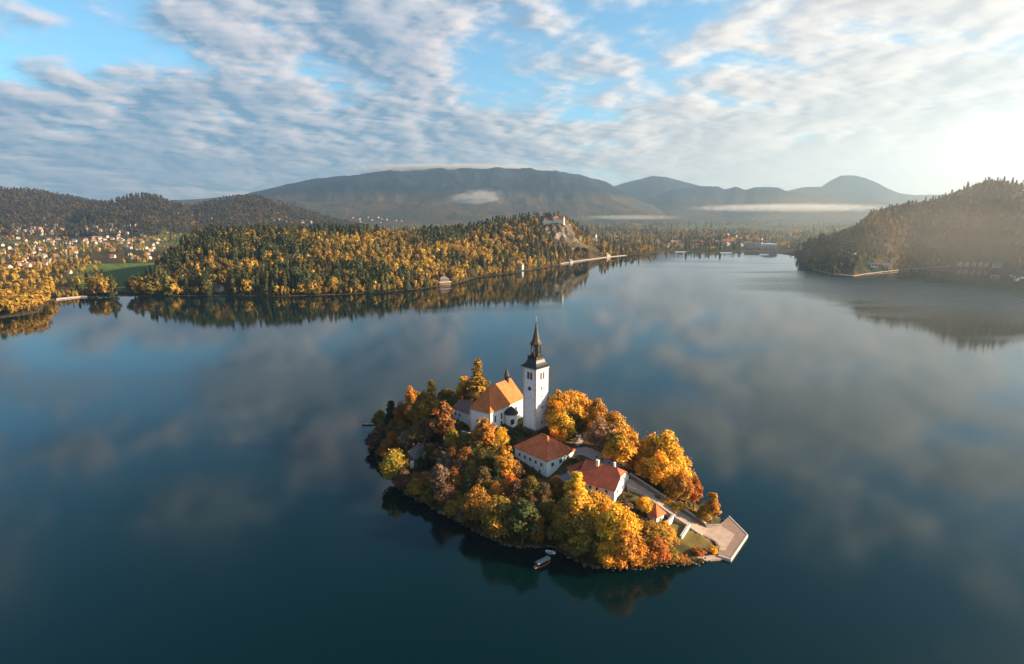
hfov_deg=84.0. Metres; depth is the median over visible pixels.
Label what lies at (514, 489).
broadleaf tree
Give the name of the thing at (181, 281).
shore spruce
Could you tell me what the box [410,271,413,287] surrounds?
shore spruce
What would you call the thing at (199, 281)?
shore spruce
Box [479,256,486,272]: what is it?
shore spruce
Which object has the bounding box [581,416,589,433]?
broadleaf tree
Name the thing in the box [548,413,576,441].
broadleaf tree
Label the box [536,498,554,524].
broadleaf tree
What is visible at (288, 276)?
shore spruce
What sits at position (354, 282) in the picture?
shore tree
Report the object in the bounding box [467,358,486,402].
conifer tree
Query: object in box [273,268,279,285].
shore spruce
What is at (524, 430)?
shrub
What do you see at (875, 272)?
lakeside path
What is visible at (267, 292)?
shore spruce
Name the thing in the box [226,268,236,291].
shore spruce
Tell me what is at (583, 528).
broadleaf tree
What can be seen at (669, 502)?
shrub
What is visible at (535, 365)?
bell tower
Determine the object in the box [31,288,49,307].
shore tree
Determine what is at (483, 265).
shore spruce
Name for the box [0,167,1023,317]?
terrain
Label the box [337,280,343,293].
shore spruce
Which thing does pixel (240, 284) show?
shore spruce
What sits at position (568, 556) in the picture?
shore stones
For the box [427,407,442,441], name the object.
conifer tree
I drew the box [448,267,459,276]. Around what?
shore tree
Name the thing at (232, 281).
shore spruce
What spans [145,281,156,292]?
shore tree
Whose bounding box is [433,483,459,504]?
broadleaf tree
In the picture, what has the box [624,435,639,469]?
broadleaf tree
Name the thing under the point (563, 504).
broadleaf tree
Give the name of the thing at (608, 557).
broadleaf tree
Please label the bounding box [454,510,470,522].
shrub
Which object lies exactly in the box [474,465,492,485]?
broadleaf tree
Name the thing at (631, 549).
broadleaf tree
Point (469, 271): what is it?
shore tree
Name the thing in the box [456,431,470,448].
broadleaf tree
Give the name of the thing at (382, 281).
shore spruce
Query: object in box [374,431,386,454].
conifer tree
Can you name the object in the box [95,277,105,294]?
shore tree
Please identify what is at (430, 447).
half bare tree
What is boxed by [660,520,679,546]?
broadleaf tree
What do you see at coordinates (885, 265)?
village house
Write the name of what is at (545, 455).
hipped house
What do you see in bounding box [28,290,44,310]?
shore tree
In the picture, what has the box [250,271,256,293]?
shore spruce
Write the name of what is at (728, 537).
stone quay
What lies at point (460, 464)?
broadleaf tree
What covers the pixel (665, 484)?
broadleaf tree
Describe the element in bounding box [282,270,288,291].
shore spruce
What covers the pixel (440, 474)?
slender tree
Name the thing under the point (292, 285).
shore spruce
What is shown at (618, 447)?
broadleaf tree
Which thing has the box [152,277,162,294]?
shore tree
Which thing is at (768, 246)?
hotel
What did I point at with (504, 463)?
slender tree
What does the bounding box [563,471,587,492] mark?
slender tree
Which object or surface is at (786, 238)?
hotel
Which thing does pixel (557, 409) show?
broadleaf tree
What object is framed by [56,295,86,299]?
beach
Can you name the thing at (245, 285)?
shore tree
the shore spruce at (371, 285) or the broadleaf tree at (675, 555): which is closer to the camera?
the broadleaf tree at (675, 555)
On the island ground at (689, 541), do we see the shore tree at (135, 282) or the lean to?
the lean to
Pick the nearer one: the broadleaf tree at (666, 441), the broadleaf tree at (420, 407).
the broadleaf tree at (666, 441)
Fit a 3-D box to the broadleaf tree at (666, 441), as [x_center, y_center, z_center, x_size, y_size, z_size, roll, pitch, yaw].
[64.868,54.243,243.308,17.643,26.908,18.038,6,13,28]
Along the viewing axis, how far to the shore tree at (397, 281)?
898.93 m
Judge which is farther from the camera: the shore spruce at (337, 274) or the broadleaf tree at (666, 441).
the shore spruce at (337, 274)
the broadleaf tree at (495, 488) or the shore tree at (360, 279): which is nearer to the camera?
the broadleaf tree at (495, 488)
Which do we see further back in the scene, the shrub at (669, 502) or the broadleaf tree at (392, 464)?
the broadleaf tree at (392, 464)
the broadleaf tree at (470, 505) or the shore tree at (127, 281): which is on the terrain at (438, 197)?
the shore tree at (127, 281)
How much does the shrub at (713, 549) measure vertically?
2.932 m
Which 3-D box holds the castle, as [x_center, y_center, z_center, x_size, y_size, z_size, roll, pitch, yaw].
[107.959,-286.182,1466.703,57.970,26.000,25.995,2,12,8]
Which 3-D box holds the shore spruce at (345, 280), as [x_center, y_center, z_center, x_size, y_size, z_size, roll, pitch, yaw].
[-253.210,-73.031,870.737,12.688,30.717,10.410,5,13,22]
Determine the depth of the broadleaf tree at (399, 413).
304.44 m
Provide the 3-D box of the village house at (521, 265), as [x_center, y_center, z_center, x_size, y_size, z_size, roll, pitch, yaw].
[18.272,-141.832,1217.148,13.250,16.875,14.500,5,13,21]
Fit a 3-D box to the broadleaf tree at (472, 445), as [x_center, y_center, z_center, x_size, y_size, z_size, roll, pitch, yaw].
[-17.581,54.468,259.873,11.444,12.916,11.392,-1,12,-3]
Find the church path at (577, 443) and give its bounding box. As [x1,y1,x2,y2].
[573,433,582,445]
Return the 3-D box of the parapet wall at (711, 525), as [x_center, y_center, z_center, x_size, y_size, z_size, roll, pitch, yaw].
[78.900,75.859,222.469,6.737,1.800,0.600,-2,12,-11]
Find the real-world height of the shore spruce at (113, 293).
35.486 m
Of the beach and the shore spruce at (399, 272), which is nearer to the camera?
the beach
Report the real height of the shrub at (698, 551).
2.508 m
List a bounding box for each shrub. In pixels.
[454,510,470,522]
[518,426,530,434]
[663,494,674,504]
[669,501,688,512]
[677,553,691,564]
[685,507,695,514]
[692,547,706,556]
[708,545,717,554]
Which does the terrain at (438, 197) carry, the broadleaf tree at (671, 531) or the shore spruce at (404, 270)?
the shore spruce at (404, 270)
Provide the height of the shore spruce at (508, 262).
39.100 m
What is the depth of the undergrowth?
234.97 m
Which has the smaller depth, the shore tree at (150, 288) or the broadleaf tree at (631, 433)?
the broadleaf tree at (631, 433)
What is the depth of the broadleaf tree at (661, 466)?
230.53 m
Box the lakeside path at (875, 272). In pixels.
[812,265,949,275]
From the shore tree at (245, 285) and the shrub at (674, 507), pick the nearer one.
the shrub at (674, 507)
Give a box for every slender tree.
[402,386,418,423]
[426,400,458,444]
[428,463,450,493]
[454,376,467,399]
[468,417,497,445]
[492,445,518,477]
[503,497,540,545]
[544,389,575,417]
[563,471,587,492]
[581,398,591,415]
[687,476,702,507]
[703,492,721,522]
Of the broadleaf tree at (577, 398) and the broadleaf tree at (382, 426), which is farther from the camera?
the broadleaf tree at (382, 426)
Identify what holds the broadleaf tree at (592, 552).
on the island ground at (689, 541)
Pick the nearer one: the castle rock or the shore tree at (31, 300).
the shore tree at (31, 300)
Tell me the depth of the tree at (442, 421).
272.54 m
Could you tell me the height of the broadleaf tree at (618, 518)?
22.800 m
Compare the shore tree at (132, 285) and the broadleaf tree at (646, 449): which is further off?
the shore tree at (132, 285)
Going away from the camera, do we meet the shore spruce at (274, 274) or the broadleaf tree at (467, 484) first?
the broadleaf tree at (467, 484)
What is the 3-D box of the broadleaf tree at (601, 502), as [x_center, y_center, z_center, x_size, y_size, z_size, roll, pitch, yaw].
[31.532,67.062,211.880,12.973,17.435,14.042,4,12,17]
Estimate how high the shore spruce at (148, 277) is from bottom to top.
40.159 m
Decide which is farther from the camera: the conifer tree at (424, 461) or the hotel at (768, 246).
the hotel at (768, 246)
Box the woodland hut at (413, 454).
[403,443,425,467]
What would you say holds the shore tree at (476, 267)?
on the terrain at (438, 197)
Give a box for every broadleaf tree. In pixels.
[364,430,379,448]
[371,409,385,425]
[371,421,386,432]
[375,443,388,457]
[378,448,409,480]
[382,431,400,450]
[384,418,398,436]
[392,401,409,422]
[393,469,411,489]
[403,477,426,495]
[405,421,429,443]
[408,389,431,425]
[409,472,419,481]
[418,471,431,489]
[419,488,435,504]
[427,481,434,490]
[429,448,441,463]
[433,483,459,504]
[436,388,459,406]
[442,499,460,515]
[444,427,457,446]
[445,466,463,489]
[446,442,461,458]
[448,458,466,477]
[450,446,473,461]
[454,484,491,524]
[454,490,464,500]
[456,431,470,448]
[459,477,476,492]
[460,378,471,399]
[461,459,478,478]
[465,438,484,454]
[473,448,487,466]
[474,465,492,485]
[476,481,490,493]
[479,493,511,540]
[483,378,489,390]
[483,437,500,452]
[483,449,496,471]
[486,480,508,499]
[495,426,510,445]
[499,473,520,494]
[505,480,525,501]
[518,475,539,499]
[525,495,540,507]
[528,512,546,544]
[535,482,555,501]
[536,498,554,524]
[544,496,572,524]
[544,514,568,549]
[545,401,568,426]
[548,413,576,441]
[548,475,565,499]
[557,488,572,500]
[559,531,584,555]
[560,490,599,523]
[561,511,597,553]
[565,390,589,418]
[570,413,585,437]
[580,398,607,429]
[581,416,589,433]
[586,489,613,522]
[587,532,606,561]
[592,536,624,568]
[593,501,643,551]
[601,427,637,467]
[604,411,629,456]
[613,528,648,568]
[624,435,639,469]
[625,425,637,440]
[626,446,638,469]
[633,432,659,479]
[633,457,650,479]
[634,541,652,568]
[635,496,654,513]
[637,519,673,548]
[645,450,679,488]
[646,535,672,564]
[651,429,679,460]
[659,464,677,488]
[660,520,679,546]
[666,444,696,479]
[666,469,694,501]
[666,546,680,564]
[696,505,711,521]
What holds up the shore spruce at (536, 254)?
on the terrain at (438, 197)
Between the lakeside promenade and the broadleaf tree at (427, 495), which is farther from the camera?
the lakeside promenade
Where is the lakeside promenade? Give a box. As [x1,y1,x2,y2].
[561,255,624,263]
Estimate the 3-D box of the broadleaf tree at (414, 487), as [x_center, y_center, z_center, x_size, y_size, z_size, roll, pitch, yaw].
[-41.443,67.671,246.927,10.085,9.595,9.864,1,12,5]
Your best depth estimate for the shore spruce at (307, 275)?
859.16 m
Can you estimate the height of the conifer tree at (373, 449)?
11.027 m
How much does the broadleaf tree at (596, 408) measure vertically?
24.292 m
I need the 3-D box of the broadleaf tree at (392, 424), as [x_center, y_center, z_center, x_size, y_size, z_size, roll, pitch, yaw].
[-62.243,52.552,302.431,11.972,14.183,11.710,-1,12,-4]
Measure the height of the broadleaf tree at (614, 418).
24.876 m
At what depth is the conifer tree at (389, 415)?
306.38 m
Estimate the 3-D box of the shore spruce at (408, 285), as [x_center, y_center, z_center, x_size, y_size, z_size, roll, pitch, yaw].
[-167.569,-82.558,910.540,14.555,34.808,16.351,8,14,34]
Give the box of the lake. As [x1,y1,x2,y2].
[0,251,1023,663]
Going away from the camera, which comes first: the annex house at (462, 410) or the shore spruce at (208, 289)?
the annex house at (462, 410)
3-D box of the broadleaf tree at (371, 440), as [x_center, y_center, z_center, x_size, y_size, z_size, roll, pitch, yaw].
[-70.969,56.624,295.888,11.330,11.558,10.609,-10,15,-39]
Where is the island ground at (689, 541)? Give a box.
[379,417,722,568]
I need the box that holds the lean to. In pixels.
[566,461,582,473]
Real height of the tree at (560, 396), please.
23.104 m
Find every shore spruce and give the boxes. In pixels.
[107,274,118,295]
[145,271,153,295]
[151,274,160,294]
[157,265,163,276]
[162,275,172,294]
[163,271,172,294]
[178,275,186,291]
[183,277,192,294]
[196,273,201,291]
[197,275,202,294]
[202,271,209,293]
[206,281,213,294]
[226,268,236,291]
[229,274,237,293]
[239,281,244,294]
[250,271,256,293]
[261,269,265,287]
[263,277,269,294]
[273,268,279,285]
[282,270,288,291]
[286,270,291,288]
[290,279,295,293]
[293,267,296,285]
[294,271,299,293]
[298,273,303,293]
[300,271,306,293]
[305,269,310,281]
[313,274,318,294]
[335,268,340,291]
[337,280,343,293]
[343,275,348,292]
[365,271,370,291]
[367,277,375,292]
[373,274,377,290]
[380,272,385,291]
[384,269,390,290]
[391,277,396,290]
[398,267,403,282]
[402,264,405,281]
[403,270,411,289]
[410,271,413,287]
[423,272,428,286]
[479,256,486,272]
[482,261,486,274]
[506,255,512,271]
[535,250,538,265]
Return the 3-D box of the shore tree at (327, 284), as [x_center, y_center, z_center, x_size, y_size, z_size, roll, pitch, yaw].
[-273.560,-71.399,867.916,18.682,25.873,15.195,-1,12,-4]
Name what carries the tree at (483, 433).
on the island ground at (689, 541)
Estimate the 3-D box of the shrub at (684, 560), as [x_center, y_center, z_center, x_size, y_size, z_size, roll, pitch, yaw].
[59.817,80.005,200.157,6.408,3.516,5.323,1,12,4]
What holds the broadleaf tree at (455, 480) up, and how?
on the island ground at (689, 541)
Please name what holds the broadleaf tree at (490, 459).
on the island ground at (689, 541)
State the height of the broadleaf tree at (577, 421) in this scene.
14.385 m
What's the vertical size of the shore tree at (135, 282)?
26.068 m
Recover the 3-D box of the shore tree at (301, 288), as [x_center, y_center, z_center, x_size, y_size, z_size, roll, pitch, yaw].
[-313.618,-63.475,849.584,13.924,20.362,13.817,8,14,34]
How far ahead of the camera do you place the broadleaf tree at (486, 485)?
231.34 m
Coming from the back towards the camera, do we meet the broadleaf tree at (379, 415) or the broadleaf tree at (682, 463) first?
the broadleaf tree at (379, 415)
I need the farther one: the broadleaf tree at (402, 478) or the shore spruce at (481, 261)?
the shore spruce at (481, 261)
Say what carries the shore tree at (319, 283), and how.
on the terrain at (438, 197)
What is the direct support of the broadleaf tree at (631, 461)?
on the island ground at (689, 541)
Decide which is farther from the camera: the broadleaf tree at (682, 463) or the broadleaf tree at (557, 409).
the broadleaf tree at (557, 409)
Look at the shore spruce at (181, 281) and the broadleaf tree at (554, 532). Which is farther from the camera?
the shore spruce at (181, 281)
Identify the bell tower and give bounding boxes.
[521,320,550,431]
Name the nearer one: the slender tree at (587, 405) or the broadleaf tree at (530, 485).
the broadleaf tree at (530, 485)
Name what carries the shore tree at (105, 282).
on the terrain at (438, 197)
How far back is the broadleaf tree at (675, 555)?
198.25 m
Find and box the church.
[469,367,522,430]
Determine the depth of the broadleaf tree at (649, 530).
199.54 m
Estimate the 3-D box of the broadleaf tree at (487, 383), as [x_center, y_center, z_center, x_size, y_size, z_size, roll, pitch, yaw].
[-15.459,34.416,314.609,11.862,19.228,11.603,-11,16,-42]
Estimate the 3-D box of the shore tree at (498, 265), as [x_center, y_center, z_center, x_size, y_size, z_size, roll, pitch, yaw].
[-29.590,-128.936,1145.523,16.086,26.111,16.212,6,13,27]
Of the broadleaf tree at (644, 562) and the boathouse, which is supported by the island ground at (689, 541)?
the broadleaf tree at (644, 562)
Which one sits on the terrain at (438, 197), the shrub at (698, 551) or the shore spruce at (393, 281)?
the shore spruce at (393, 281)
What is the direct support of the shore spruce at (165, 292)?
on the terrain at (438, 197)
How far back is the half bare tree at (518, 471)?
239.03 m
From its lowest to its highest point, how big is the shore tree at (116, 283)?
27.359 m
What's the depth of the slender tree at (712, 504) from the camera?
221.52 m
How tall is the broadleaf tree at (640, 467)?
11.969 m
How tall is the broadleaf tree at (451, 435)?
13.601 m
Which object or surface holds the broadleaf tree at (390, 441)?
on the island ground at (689, 541)
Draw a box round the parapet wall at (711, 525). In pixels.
[706,524,721,527]
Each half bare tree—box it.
[397,432,414,448]
[421,422,435,439]
[424,442,438,452]
[435,451,453,469]
[511,459,524,477]
[582,413,616,462]
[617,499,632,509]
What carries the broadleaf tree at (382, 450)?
on the island ground at (689, 541)
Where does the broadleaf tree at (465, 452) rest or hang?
on the island ground at (689, 541)
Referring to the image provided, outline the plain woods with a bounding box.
[0,197,858,251]
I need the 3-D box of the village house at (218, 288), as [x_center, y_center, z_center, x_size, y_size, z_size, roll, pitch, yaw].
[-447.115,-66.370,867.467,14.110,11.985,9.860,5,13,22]
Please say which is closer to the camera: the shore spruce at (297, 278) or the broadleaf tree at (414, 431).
the broadleaf tree at (414, 431)
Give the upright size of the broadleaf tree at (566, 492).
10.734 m
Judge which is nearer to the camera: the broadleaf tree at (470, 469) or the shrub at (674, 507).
the shrub at (674, 507)
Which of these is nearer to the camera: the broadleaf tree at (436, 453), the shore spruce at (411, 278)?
the broadleaf tree at (436, 453)
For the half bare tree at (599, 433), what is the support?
on the island ground at (689, 541)
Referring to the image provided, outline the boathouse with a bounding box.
[437,276,450,284]
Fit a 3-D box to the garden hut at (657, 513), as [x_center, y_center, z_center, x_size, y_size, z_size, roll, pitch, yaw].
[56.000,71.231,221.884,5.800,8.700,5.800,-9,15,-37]
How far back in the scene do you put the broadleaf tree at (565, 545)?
199.74 m
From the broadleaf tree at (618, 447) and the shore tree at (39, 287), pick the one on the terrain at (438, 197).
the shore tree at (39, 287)
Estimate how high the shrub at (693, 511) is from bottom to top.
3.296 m
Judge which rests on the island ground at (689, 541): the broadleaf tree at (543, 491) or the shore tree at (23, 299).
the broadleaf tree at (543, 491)
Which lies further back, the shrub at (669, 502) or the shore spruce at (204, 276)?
the shore spruce at (204, 276)
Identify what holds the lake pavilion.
on the terrain at (438, 197)
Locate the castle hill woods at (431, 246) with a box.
[146,211,662,295]
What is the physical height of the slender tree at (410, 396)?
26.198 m
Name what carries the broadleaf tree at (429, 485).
on the island ground at (689, 541)
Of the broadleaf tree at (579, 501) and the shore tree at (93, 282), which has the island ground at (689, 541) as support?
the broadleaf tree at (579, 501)
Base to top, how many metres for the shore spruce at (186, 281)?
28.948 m
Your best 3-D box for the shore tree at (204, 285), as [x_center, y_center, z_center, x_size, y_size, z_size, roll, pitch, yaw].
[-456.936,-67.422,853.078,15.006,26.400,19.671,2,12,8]
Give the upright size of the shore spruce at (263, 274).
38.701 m
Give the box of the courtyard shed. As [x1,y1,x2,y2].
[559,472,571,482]
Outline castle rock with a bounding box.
[544,222,588,249]
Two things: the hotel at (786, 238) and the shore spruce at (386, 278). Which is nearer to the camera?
the shore spruce at (386, 278)
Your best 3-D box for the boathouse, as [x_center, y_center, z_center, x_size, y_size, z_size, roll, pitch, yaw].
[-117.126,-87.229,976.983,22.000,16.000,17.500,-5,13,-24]
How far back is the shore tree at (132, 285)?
841.27 m
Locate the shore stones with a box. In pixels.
[376,461,724,570]
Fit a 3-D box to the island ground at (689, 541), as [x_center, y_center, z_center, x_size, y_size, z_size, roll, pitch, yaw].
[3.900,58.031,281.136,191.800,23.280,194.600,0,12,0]
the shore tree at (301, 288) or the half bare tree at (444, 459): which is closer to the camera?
the half bare tree at (444, 459)
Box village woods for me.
[0,239,168,312]
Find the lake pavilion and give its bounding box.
[867,263,878,267]
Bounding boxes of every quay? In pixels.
[671,555,721,562]
[702,516,747,561]
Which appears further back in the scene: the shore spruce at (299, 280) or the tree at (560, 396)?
the shore spruce at (299, 280)
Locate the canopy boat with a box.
[534,555,550,568]
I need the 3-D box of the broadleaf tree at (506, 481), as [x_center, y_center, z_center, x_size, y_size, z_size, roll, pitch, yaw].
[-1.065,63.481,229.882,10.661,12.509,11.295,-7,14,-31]
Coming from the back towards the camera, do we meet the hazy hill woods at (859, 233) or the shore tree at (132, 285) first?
the hazy hill woods at (859, 233)
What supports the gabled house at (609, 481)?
on the island ground at (689, 541)
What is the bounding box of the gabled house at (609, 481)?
[580,459,630,501]
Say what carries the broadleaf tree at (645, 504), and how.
on the island ground at (689, 541)
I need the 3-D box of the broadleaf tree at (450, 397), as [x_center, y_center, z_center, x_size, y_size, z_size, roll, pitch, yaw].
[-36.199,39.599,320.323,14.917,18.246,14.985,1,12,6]
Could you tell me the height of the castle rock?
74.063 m
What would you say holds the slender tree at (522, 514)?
on the island ground at (689, 541)
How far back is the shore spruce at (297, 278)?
853.34 m
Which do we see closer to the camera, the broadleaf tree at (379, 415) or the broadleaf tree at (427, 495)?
the broadleaf tree at (427, 495)
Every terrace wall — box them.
[667,514,674,524]
[680,523,690,538]
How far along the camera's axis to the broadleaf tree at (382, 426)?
303.81 m
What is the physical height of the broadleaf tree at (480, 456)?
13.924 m
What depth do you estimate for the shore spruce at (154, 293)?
847.14 m
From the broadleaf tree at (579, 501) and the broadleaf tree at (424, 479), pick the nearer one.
the broadleaf tree at (579, 501)
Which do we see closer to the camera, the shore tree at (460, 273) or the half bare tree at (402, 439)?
the half bare tree at (402, 439)
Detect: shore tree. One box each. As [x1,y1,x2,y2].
[14,293,28,313]
[21,292,36,311]
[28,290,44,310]
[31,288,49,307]
[35,285,47,296]
[85,276,94,287]
[88,278,97,295]
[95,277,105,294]
[97,281,107,295]
[99,279,111,295]
[113,278,119,288]
[123,275,137,290]
[128,280,136,294]
[131,279,138,293]
[140,282,148,295]
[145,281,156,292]
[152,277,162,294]
[169,280,178,295]
[200,279,212,290]
[240,279,252,294]
[297,283,306,292]
[304,280,318,290]
[316,280,323,289]
[326,277,337,285]
[329,278,337,289]
[350,278,360,289]
[356,277,364,284]
[393,276,399,288]
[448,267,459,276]
[456,268,464,277]
[466,267,471,279]
[473,265,479,274]
[495,261,501,268]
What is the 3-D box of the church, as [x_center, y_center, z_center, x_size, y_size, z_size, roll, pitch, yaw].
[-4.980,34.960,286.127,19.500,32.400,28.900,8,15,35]
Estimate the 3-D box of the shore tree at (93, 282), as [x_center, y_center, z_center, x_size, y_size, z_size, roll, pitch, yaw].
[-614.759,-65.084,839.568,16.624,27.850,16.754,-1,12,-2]
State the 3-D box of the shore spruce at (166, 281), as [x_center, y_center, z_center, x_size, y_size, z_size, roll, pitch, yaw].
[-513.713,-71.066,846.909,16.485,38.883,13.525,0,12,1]
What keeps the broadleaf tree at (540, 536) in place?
on the island ground at (689, 541)
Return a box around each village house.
[213,284,223,291]
[517,262,523,269]
[882,263,890,269]
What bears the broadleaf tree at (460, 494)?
on the island ground at (689, 541)
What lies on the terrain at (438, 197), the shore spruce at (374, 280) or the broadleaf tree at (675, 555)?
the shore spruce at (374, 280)
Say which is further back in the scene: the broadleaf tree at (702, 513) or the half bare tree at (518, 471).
the half bare tree at (518, 471)
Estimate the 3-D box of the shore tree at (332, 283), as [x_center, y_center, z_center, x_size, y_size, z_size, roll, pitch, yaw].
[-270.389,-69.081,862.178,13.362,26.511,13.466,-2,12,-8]
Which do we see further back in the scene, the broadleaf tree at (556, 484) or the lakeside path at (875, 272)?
the lakeside path at (875, 272)
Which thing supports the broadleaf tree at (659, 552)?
on the island ground at (689, 541)
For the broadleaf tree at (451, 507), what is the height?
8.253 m
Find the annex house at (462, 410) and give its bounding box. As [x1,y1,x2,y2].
[452,396,472,426]
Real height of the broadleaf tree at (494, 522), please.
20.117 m
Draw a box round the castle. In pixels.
[542,216,564,224]
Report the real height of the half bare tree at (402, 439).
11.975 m
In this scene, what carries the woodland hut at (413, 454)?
on the island ground at (689, 541)
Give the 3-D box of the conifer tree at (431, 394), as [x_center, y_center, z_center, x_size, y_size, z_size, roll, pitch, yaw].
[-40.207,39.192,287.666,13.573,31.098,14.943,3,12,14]
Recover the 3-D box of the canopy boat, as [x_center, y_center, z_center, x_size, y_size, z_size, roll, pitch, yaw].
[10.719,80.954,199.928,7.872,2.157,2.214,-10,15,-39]
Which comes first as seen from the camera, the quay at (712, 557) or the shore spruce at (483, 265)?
the quay at (712, 557)
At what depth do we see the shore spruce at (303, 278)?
851.12 m
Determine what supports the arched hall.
on the terrain at (438, 197)
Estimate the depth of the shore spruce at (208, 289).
846.90 m
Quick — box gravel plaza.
[574,447,626,470]
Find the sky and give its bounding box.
[0,0,1023,202]
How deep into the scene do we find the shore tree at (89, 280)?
840.29 m
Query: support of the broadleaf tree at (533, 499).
on the island ground at (689, 541)
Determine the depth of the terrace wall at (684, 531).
215.23 m
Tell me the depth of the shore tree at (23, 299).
689.46 m
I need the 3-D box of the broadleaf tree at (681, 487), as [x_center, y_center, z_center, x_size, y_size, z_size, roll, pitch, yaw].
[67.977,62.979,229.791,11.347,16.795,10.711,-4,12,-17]
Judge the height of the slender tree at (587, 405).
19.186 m
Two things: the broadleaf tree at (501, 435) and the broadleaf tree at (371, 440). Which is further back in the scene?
the broadleaf tree at (371, 440)
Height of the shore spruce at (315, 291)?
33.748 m
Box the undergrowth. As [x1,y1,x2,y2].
[367,414,706,568]
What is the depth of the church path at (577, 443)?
272.30 m
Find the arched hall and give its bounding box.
[992,262,1003,267]
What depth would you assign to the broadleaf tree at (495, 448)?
259.81 m
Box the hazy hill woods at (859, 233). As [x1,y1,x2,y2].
[794,176,1023,273]
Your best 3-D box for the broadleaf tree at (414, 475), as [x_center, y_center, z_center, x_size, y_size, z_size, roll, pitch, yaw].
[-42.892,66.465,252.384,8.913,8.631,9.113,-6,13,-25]
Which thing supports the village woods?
on the terrain at (438, 197)
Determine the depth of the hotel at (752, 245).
1939.92 m
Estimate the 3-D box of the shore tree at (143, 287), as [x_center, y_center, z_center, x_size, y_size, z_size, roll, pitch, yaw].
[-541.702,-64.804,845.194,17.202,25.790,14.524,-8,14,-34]
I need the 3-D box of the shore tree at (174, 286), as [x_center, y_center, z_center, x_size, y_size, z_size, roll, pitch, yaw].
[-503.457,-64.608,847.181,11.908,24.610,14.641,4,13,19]
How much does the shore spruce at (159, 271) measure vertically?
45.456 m
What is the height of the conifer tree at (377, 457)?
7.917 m
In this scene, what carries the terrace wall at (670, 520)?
on the island ground at (689, 541)
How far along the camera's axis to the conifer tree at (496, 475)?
235.72 m
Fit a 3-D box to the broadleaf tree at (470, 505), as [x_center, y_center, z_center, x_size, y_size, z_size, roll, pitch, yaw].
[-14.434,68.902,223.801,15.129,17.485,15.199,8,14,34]
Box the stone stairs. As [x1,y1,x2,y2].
[626,472,705,535]
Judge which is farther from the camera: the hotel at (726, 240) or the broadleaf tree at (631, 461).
the hotel at (726, 240)
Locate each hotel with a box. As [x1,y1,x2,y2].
[722,239,734,243]
[745,243,761,247]
[761,243,777,249]
[780,237,796,241]
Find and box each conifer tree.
[367,432,376,451]
[372,445,382,460]
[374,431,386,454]
[383,400,394,423]
[417,451,432,470]
[422,380,439,438]
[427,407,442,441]
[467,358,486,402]
[491,467,502,485]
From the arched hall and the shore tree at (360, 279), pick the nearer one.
the shore tree at (360, 279)
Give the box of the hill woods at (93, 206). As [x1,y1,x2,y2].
[0,186,362,235]
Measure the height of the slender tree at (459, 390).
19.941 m
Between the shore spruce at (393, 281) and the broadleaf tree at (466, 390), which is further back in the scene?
the shore spruce at (393, 281)
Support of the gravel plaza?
on the island ground at (689, 541)
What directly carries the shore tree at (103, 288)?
on the terrain at (438, 197)
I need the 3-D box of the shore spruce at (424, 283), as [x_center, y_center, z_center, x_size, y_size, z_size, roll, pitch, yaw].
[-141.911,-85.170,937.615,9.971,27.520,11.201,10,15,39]
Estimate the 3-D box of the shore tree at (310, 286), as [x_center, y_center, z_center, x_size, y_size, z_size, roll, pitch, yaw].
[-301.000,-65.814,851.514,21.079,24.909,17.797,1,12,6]
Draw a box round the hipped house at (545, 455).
[513,433,575,476]
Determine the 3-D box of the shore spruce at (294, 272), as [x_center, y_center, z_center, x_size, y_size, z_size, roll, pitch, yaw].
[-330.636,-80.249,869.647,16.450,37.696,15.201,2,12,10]
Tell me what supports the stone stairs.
on the island ground at (689, 541)
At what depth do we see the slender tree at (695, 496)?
230.67 m
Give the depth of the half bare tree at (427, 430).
277.18 m
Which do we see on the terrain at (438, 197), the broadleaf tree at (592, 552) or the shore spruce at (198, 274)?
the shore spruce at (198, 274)
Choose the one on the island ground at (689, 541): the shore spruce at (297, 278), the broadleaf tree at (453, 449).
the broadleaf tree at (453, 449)
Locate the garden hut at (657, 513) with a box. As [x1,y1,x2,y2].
[646,504,665,522]
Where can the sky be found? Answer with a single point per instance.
(106, 100)

